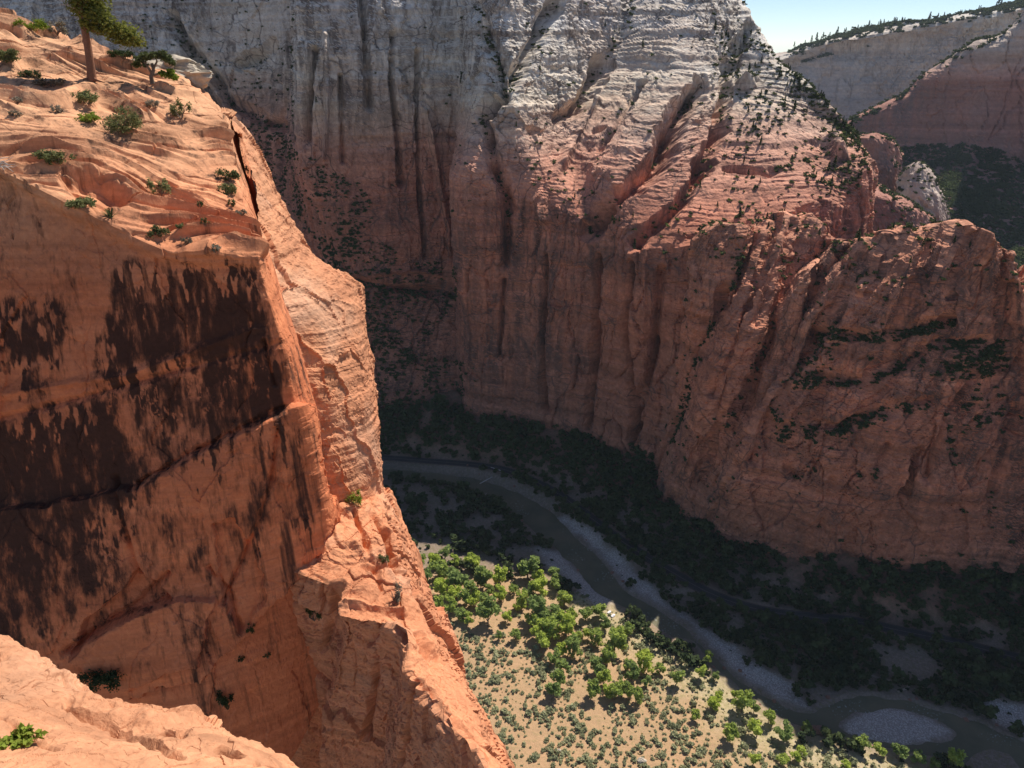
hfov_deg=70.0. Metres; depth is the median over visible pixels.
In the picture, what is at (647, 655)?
cottonwood tree
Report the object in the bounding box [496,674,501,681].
sagebrush
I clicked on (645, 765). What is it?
sagebrush
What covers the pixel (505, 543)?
woodland tree
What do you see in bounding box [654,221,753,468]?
sandstone rib
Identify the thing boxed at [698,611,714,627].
woodland tree
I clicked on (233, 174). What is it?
shrub
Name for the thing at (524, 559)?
woodland tree
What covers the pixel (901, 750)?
cottonwood tree
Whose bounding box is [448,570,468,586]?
cottonwood tree
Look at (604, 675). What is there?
cottonwood tree
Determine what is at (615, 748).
sagebrush
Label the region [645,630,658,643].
woodland tree
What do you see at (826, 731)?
woodland tree
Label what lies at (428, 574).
cottonwood tree
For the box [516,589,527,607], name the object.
cottonwood tree
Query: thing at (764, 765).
sagebrush
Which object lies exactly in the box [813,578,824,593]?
woodland tree
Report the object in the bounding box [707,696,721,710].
cottonwood tree
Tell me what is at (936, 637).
woodland tree
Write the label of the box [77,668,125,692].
shrub
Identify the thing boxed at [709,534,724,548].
woodland tree
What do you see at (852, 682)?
woodland tree
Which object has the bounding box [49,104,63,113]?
shrub
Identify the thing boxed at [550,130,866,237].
ledge shrubs
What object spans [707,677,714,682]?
sagebrush
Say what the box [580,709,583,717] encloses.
sagebrush
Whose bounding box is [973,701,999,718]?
woodland tree
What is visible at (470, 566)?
woodland tree
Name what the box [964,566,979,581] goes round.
woodland tree
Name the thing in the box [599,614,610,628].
cottonwood tree
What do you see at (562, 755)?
sagebrush
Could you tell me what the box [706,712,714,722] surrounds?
sagebrush
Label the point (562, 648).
cottonwood tree
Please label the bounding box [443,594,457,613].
cottonwood tree
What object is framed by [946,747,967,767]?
cottonwood tree
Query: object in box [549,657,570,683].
cottonwood tree
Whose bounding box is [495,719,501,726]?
sagebrush
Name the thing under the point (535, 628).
cottonwood tree
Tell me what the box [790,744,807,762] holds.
cottonwood tree
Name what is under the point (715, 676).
cottonwood tree
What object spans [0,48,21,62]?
shrub
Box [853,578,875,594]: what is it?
woodland tree
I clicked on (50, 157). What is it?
shrub
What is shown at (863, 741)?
cottonwood tree
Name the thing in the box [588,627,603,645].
cottonwood tree
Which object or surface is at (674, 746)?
sagebrush
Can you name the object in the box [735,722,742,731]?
sagebrush
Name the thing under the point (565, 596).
cottonwood tree
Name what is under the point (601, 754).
sagebrush
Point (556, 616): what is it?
cottonwood tree
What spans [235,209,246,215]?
shrub
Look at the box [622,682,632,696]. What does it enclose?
cottonwood tree
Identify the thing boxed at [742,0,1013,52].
sky
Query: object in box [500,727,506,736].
sagebrush
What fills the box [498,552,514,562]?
woodland tree
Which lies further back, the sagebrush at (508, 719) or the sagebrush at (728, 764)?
the sagebrush at (508, 719)
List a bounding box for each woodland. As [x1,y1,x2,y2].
[378,394,1023,767]
[786,0,1023,268]
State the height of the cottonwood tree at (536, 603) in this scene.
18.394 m
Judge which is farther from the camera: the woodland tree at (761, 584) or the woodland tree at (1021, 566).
the woodland tree at (761, 584)
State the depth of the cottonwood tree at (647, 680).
398.57 m
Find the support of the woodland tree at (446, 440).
on the valley floor
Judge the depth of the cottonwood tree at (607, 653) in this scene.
409.95 m
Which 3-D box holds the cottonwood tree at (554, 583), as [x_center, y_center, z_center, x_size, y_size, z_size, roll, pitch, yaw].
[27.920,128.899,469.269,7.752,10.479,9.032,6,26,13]
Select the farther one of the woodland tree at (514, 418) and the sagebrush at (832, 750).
the woodland tree at (514, 418)
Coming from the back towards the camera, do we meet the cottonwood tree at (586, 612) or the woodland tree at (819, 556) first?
the woodland tree at (819, 556)
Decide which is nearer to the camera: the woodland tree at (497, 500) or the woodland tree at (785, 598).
the woodland tree at (785, 598)
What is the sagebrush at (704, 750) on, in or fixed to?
on the valley floor
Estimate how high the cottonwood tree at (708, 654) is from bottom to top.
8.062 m
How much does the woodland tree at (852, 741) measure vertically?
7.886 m
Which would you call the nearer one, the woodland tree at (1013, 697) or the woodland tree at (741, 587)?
the woodland tree at (1013, 697)
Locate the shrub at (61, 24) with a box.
[47,20,68,35]
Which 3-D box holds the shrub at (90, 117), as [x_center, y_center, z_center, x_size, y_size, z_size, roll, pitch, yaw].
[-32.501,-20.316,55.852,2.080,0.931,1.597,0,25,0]
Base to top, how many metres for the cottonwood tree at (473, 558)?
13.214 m
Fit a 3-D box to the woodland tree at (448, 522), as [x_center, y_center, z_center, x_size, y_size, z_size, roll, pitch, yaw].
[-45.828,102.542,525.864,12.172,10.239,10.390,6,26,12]
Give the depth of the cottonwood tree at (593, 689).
389.49 m
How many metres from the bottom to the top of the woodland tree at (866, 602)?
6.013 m
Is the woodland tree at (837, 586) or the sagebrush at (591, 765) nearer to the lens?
the sagebrush at (591, 765)
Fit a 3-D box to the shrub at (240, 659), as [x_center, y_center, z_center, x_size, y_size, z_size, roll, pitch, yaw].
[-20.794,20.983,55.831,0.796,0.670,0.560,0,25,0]
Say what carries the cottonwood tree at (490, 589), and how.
on the valley floor
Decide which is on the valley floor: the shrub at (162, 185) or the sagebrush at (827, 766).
the sagebrush at (827, 766)
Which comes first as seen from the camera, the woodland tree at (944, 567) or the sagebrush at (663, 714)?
the sagebrush at (663, 714)
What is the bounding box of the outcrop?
[131,54,212,88]
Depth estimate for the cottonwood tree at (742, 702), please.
381.26 m
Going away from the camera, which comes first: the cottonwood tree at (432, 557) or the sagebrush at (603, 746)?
the sagebrush at (603, 746)
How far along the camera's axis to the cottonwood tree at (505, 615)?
442.82 m
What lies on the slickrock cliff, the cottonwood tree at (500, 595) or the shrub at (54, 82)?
the shrub at (54, 82)
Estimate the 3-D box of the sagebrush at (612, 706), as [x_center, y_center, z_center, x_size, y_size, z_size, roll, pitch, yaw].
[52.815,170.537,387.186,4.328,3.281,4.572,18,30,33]
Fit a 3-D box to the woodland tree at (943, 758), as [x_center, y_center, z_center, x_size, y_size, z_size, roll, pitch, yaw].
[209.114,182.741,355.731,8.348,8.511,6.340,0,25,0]
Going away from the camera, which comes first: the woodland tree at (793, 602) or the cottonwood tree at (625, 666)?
the cottonwood tree at (625, 666)
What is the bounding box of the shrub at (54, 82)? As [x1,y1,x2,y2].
[31,77,65,86]
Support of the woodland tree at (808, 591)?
on the valley floor
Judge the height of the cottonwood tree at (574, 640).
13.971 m
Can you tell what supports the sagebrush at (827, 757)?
on the valley floor
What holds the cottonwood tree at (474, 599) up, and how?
on the valley floor
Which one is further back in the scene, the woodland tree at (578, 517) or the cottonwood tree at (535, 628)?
the woodland tree at (578, 517)
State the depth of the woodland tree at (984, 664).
404.69 m
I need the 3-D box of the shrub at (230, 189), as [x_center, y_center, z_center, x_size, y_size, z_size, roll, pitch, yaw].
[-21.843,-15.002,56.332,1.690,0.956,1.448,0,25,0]
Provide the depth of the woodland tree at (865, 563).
451.36 m
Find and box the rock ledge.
[0,635,298,767]
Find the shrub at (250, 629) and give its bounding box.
[245,623,255,633]
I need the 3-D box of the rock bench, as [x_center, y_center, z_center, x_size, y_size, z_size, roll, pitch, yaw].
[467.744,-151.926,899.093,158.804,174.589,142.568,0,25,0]
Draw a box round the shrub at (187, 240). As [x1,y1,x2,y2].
[180,237,192,243]
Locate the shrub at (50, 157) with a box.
[31,149,77,164]
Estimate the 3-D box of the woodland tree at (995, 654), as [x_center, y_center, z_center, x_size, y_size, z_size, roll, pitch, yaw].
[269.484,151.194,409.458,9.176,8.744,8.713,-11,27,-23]
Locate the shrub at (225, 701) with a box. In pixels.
[216,690,233,709]
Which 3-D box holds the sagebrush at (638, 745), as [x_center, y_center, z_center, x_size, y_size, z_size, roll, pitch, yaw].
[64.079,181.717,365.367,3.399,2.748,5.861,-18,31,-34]
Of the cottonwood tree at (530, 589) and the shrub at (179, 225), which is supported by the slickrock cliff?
the shrub at (179, 225)
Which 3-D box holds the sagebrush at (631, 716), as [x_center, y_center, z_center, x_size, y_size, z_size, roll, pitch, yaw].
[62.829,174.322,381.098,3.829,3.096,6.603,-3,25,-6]
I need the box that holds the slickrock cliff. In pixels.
[0,8,341,759]
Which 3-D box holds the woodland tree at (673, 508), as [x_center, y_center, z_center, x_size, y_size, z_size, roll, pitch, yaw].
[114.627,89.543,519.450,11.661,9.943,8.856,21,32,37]
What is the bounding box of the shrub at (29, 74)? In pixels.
[16,68,40,78]
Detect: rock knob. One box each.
[859,133,903,191]
[895,161,950,220]
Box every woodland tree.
[390,470,403,481]
[404,491,415,502]
[405,496,415,506]
[417,492,427,505]
[439,520,455,532]
[441,434,452,443]
[446,559,454,565]
[450,534,465,550]
[452,511,463,521]
[454,504,470,517]
[456,480,470,494]
[465,561,477,573]
[466,497,480,507]
[469,525,484,538]
[493,495,503,509]
[495,547,506,557]
[498,536,512,547]
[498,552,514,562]
[501,533,512,542]
[502,560,513,578]
[510,415,519,423]
[512,513,522,527]
[512,529,525,537]
[516,557,530,571]
[519,418,534,426]
[537,537,554,547]
[544,484,557,496]
[556,577,573,590]
[563,582,581,592]
[574,510,588,522]
[576,432,592,440]
[577,480,589,492]
[593,521,609,533]
[603,527,619,542]
[628,550,646,564]
[629,603,642,619]
[630,445,641,450]
[631,614,645,628]
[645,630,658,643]
[655,635,666,648]
[664,637,682,653]
[667,504,680,515]
[673,644,687,656]
[678,652,699,666]
[686,558,697,571]
[687,607,703,618]
[691,515,703,528]
[691,597,705,613]
[698,519,709,530]
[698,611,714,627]
[700,521,714,536]
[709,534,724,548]
[711,597,731,614]
[715,627,730,641]
[720,579,738,595]
[721,541,735,558]
[727,628,742,643]
[729,577,746,593]
[745,573,759,587]
[748,542,765,557]
[752,610,771,623]
[753,540,767,549]
[755,647,770,666]
[756,563,773,574]
[756,580,769,591]
[767,656,782,669]
[778,586,798,602]
[788,594,805,609]
[791,679,812,696]
[798,728,815,743]
[799,594,814,609]
[802,571,818,587]
[802,588,814,600]
[809,633,830,653]
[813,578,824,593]
[815,552,833,563]
[820,725,844,747]
[823,560,837,572]
[830,678,848,691]
[831,580,855,598]
[840,597,855,610]
[843,663,865,684]
[846,734,862,752]
[848,673,868,689]
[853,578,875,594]
[853,630,873,647]
[857,555,872,567]
[858,597,873,609]
[859,604,872,618]
[862,604,883,620]
[870,562,883,578]
[874,557,888,563]
[877,671,893,688]
[877,680,889,691]
[882,634,899,645]
[891,558,902,567]
[891,664,906,684]
[916,561,931,571]
[919,678,933,695]
[927,560,943,571]
[930,632,943,646]
[933,751,948,767]
[935,560,951,571]
[940,669,957,691]
[941,612,961,625]
[959,625,972,640]
[960,661,981,674]
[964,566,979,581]
[967,564,989,578]
[968,655,989,670]
[968,694,986,715]
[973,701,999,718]
[985,646,1004,659]
[992,562,999,570]
[997,568,1009,575]
[1001,692,1019,700]
[1007,719,1023,736]
[1017,564,1023,574]
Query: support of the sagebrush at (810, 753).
on the valley floor
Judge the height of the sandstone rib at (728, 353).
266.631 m
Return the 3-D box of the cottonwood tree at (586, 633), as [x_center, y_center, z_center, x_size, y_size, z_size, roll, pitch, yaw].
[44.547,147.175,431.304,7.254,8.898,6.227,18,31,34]
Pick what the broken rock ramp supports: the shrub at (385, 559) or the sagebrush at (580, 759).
the shrub at (385, 559)
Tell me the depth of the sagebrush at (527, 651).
421.82 m
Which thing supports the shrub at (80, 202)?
on the slickrock cliff
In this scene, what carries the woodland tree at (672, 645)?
on the valley floor
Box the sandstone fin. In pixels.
[753,258,819,405]
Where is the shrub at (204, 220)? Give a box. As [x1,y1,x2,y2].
[200,217,209,225]
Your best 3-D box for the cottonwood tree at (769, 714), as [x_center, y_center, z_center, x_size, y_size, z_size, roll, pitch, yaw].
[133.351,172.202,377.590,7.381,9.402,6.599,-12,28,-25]
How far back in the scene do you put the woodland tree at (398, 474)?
583.65 m
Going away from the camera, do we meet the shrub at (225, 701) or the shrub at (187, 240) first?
the shrub at (187, 240)
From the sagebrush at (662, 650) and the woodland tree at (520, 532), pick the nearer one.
the sagebrush at (662, 650)
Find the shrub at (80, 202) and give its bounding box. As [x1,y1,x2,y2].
[64,196,96,209]
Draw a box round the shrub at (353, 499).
[345,488,361,506]
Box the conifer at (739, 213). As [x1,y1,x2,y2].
[738,207,742,218]
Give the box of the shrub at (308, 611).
[305,608,321,620]
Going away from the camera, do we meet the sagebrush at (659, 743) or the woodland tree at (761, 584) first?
the sagebrush at (659, 743)
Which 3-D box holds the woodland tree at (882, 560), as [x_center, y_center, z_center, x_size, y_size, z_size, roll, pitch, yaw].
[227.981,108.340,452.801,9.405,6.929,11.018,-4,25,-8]
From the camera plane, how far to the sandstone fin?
456.56 m
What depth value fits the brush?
452.98 m
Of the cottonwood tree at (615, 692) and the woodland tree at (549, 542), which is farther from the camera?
the woodland tree at (549, 542)
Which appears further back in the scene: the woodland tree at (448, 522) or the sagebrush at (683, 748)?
the woodland tree at (448, 522)
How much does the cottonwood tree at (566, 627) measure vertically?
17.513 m
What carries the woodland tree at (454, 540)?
on the valley floor
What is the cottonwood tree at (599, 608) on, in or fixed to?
on the valley floor
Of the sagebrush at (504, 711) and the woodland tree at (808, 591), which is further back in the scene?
the woodland tree at (808, 591)
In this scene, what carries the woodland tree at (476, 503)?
on the valley floor
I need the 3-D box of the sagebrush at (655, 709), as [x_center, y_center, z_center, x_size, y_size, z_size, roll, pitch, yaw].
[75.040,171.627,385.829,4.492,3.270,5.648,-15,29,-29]
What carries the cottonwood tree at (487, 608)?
on the valley floor
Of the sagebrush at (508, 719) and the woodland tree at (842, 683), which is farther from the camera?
the woodland tree at (842, 683)
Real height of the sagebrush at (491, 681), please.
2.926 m
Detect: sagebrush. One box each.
[461,644,469,649]
[467,671,478,677]
[469,684,476,688]
[475,645,482,651]
[478,667,482,676]
[480,665,486,672]
[482,698,490,703]
[482,706,488,713]
[488,678,494,684]
[490,646,497,652]
[490,673,496,679]
[491,706,499,714]
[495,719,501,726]
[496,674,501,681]
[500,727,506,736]
[501,708,511,714]
[503,696,509,703]
[504,671,511,677]
[505,716,512,722]
[508,734,514,742]
[524,647,531,655]
[525,709,532,716]
[527,753,537,761]
[529,670,535,675]
[534,708,539,716]
[535,678,541,685]
[538,710,545,719]
[540,674,546,679]
[541,746,547,751]
[547,706,555,714]
[547,747,553,756]
[551,753,558,760]
[558,741,565,746]
[559,751,564,760]
[561,747,570,754]
[563,688,570,697]
[563,736,570,742]
[565,755,573,761]
[566,679,573,684]
[568,702,576,709]
[568,712,575,718]
[570,718,578,724]
[570,734,576,741]
[574,667,582,673]
[574,724,581,733]
[576,757,585,762]
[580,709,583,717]
[584,756,593,764]
[586,762,595,767]
[587,736,594,744]
[588,728,598,737]
[597,749,604,756]
[600,743,606,751]
[609,702,615,710]
[612,726,617,734]
[613,745,617,753]
[615,738,620,743]
[615,750,622,757]
[620,703,626,709]
[628,719,637,725]
[629,713,636,722]
[630,755,636,762]
[635,743,644,752]
[640,738,649,746]
[642,761,650,767]
[645,700,653,708]
[649,705,658,712]
[655,678,665,685]
[655,740,662,747]
[655,750,666,758]
[659,648,665,655]
[660,711,666,719]
[666,695,672,701]
[666,721,674,727]
[670,730,677,736]
[671,743,677,749]
[674,732,683,738]
[675,739,683,744]
[676,705,685,712]
[676,719,683,728]
[680,745,688,753]
[682,734,689,740]
[684,741,693,746]
[690,698,696,707]
[690,757,696,763]
[691,728,701,735]
[695,751,704,757]
[701,745,707,753]
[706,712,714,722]
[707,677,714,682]
[713,759,723,767]
[715,748,722,755]
[724,759,731,767]
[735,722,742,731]
[738,741,746,748]
[743,750,751,755]
[761,762,767,767]
[768,750,778,759]
[777,744,785,750]
[803,760,813,766]
[805,748,813,756]
[822,763,832,767]
[824,753,832,763]
[828,745,836,754]
[837,748,844,753]
[839,753,847,757]
[849,756,858,766]
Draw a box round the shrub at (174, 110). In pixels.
[168,97,192,118]
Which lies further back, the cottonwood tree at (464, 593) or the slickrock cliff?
the cottonwood tree at (464, 593)
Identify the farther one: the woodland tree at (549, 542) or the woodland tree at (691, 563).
the woodland tree at (549, 542)
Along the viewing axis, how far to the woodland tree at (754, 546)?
476.19 m
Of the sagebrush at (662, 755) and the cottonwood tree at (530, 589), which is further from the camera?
the cottonwood tree at (530, 589)
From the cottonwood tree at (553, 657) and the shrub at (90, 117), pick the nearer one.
the shrub at (90, 117)
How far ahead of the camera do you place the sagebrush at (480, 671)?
408.88 m
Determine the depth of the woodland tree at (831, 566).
456.10 m
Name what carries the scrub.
on the canyon wall at (562, 316)
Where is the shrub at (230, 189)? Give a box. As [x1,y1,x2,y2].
[217,183,236,194]
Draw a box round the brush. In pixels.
[383,406,1021,761]
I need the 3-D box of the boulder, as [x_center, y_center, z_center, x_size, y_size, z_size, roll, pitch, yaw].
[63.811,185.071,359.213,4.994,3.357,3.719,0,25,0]
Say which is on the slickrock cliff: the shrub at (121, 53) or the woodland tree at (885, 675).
the shrub at (121, 53)
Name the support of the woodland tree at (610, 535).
on the valley floor
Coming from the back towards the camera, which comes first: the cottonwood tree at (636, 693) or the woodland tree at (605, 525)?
the woodland tree at (605, 525)
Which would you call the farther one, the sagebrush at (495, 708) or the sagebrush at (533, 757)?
the sagebrush at (495, 708)
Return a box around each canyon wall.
[0,0,878,460]
[848,10,1023,264]
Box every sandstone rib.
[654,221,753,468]
[655,211,834,516]
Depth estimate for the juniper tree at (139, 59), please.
63.95 m
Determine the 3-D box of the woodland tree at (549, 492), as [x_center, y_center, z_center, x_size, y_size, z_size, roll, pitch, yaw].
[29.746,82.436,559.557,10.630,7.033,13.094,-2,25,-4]
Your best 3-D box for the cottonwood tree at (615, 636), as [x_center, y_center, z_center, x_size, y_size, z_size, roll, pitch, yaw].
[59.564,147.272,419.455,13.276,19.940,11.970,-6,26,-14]
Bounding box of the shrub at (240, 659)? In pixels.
[234,655,244,661]
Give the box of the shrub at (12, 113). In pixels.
[7,109,23,116]
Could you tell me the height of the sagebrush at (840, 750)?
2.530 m
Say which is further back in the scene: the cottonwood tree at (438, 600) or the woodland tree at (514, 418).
the woodland tree at (514, 418)
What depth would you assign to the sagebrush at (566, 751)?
362.90 m
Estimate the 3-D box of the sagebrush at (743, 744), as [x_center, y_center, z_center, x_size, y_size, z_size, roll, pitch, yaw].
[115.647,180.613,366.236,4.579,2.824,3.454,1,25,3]
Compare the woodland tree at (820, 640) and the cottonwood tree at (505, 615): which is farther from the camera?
the cottonwood tree at (505, 615)
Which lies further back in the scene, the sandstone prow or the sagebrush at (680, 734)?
the sagebrush at (680, 734)
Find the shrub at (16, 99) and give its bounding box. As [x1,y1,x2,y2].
[12,97,22,103]
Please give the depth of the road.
461.05 m
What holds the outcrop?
on the slickrock cliff
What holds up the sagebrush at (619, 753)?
on the valley floor
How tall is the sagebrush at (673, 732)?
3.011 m
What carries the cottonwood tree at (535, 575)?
on the valley floor
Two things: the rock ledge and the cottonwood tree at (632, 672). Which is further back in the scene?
the cottonwood tree at (632, 672)
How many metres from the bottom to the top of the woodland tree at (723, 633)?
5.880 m
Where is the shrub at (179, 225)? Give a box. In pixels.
[175,222,183,228]
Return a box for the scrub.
[133,0,1023,564]
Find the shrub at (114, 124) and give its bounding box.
[100,105,143,134]
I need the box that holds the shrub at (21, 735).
[0,722,48,749]
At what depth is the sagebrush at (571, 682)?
401.84 m
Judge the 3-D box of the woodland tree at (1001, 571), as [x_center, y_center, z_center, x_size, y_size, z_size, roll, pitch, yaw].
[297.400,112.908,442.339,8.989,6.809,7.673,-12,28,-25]
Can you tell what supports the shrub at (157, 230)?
on the slickrock cliff
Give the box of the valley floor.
[379,390,1023,767]
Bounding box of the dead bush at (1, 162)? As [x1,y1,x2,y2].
[0,157,16,170]
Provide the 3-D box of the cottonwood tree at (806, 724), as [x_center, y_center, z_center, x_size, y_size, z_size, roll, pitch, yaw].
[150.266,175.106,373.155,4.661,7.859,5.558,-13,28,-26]
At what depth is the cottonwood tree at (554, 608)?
441.65 m
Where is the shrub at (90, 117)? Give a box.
[74,111,100,122]
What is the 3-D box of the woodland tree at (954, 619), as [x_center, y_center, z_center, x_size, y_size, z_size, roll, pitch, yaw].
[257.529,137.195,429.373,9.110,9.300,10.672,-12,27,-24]
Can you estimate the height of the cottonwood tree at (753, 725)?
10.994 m
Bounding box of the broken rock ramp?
[290,487,514,767]
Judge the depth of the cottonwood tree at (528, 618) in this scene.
437.12 m
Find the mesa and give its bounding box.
[774,7,1023,121]
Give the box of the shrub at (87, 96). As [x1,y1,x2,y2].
[70,89,99,103]
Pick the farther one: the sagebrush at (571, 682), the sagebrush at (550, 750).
the sagebrush at (571, 682)
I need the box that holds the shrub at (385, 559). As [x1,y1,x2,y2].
[378,552,389,563]
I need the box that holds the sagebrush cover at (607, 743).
[434,581,907,767]
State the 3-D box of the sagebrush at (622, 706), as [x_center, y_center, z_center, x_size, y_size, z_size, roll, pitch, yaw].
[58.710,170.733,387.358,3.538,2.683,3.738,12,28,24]
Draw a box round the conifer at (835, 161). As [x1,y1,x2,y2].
[831,155,837,166]
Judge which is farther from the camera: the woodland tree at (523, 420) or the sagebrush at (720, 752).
the woodland tree at (523, 420)
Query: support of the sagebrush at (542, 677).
on the valley floor
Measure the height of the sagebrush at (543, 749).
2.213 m
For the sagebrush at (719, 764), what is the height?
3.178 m
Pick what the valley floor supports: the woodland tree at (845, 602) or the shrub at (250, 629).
the woodland tree at (845, 602)
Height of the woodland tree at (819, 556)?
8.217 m
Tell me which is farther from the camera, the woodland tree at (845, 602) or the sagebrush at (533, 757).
the woodland tree at (845, 602)
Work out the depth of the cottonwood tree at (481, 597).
453.89 m
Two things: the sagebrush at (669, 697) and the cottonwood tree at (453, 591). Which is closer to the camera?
the sagebrush at (669, 697)
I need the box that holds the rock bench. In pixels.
[872,184,933,230]
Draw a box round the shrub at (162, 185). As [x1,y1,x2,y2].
[146,177,171,195]
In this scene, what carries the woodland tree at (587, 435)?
on the valley floor
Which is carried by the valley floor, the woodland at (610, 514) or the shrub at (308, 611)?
the woodland at (610, 514)
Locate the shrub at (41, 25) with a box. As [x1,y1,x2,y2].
[11,18,49,30]
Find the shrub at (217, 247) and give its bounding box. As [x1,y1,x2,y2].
[209,243,220,252]
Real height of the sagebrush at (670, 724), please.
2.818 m
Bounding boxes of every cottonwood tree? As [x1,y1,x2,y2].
[420,553,426,563]
[424,567,432,580]
[428,552,440,569]
[428,558,447,577]
[433,577,449,594]
[433,594,443,606]
[438,544,451,557]
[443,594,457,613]
[444,566,460,577]
[447,584,461,598]
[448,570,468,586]
[449,553,459,566]
[452,607,467,621]
[456,579,477,604]
[463,552,479,568]
[463,610,473,623]
[466,590,482,609]
[473,574,486,588]
[474,565,493,583]
[475,595,502,626]
[478,591,488,603]
[484,583,494,595]
[492,564,507,582]
[492,583,506,600]
[495,629,501,638]
[501,610,511,621]
[508,584,517,591]
[509,628,520,639]
[512,599,521,611]
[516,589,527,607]
[517,555,539,577]
[522,583,535,596]
[524,613,537,628]
[527,594,549,614]
[529,577,547,597]
[529,617,547,636]
[531,569,544,578]
[532,610,547,624]
[535,630,551,649]
[540,615,559,639]
[543,603,559,616]
[544,682,561,698]
[546,647,560,663]
[547,566,561,579]
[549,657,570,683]
[550,577,560,591]
[551,608,564,626]
[556,589,572,606]
[556,609,575,635]
[556,641,567,655]
[564,634,582,656]
[566,607,577,619]
[571,631,583,637]
[578,606,592,619]
[583,627,593,637]
[586,678,600,698]
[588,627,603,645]
[588,655,606,674]
[591,603,606,615]
[596,669,611,683]
[598,643,616,666]
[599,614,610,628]
[603,683,615,698]
[604,626,627,650]
[605,681,623,699]
[610,625,627,634]
[619,678,628,693]
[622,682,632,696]
[623,657,633,668]
[623,659,640,680]
[624,621,634,637]
[629,685,643,703]
[635,648,654,672]
[641,675,651,686]
[654,662,665,673]
[670,670,684,682]
[691,708,700,719]
[694,664,707,676]
[703,650,713,662]
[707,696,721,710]
[712,671,719,679]
[712,690,722,700]
[722,722,739,741]
[730,690,739,697]
[731,689,754,712]
[747,718,762,736]
[748,753,761,763]
[750,699,760,712]
[762,708,775,724]
[773,719,794,741]
[775,752,789,765]
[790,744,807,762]
[801,720,812,729]
[840,759,850,767]
[852,733,872,749]
[873,741,887,755]
[891,742,909,758]
[909,749,926,763]
[929,756,941,767]
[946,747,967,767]
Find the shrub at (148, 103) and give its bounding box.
[144,99,159,107]
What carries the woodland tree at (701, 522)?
on the valley floor
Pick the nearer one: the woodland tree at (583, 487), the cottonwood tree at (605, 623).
the cottonwood tree at (605, 623)
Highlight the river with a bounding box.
[382,469,1023,767]
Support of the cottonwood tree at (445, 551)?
on the valley floor
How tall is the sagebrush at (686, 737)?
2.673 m
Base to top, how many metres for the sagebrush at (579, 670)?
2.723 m
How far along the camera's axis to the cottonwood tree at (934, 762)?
354.57 m
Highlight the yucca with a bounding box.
[100,207,118,217]
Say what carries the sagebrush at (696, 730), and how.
on the valley floor
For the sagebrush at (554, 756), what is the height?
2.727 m
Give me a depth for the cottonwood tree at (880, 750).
361.64 m
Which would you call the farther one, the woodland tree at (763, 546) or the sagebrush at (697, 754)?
the woodland tree at (763, 546)
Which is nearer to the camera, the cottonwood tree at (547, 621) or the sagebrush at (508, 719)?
the sagebrush at (508, 719)
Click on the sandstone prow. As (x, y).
(325, 304)
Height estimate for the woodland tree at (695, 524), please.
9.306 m
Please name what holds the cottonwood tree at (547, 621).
on the valley floor
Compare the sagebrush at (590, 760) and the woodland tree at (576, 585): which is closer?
the sagebrush at (590, 760)
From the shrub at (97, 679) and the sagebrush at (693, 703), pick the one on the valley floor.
the sagebrush at (693, 703)
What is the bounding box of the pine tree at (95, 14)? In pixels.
[61,0,148,82]
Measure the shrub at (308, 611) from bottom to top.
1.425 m
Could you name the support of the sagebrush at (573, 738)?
on the valley floor
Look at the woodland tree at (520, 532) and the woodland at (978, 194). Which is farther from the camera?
the woodland at (978, 194)
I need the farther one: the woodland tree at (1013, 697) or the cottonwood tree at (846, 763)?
the woodland tree at (1013, 697)
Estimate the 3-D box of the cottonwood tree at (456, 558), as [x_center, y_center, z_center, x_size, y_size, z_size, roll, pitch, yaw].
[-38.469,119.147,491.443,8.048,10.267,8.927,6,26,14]
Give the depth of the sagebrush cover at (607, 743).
386.11 m
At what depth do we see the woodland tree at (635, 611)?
443.51 m
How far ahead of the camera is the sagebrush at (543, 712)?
382.42 m
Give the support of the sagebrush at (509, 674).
on the valley floor
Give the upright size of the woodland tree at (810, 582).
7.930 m
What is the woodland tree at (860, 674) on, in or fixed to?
on the valley floor
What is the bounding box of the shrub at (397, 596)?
[390,581,401,604]
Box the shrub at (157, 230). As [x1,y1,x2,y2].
[146,225,171,238]
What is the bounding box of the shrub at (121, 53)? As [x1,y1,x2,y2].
[106,49,134,58]
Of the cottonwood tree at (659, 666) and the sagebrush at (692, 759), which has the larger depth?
the cottonwood tree at (659, 666)
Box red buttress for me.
[691,219,1023,574]
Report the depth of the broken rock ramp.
55.20 m
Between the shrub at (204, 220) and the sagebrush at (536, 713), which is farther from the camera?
the sagebrush at (536, 713)
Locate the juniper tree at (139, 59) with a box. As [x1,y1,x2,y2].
[131,49,179,83]
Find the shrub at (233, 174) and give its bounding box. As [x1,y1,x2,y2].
[214,167,240,182]
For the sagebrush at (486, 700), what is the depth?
390.98 m
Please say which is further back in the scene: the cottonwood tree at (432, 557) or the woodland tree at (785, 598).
the cottonwood tree at (432, 557)
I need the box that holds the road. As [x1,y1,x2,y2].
[381,455,1021,663]
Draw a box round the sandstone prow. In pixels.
[232,117,383,502]
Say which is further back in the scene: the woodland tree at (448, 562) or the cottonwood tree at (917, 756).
the woodland tree at (448, 562)
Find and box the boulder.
[637,757,646,763]
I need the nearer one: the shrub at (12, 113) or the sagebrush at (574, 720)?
the shrub at (12, 113)
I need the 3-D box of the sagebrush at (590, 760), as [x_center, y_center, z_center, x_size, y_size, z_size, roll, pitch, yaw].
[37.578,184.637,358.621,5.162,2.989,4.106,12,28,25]
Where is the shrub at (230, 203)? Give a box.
[227,198,235,206]
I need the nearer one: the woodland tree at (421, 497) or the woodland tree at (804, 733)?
the woodland tree at (804, 733)

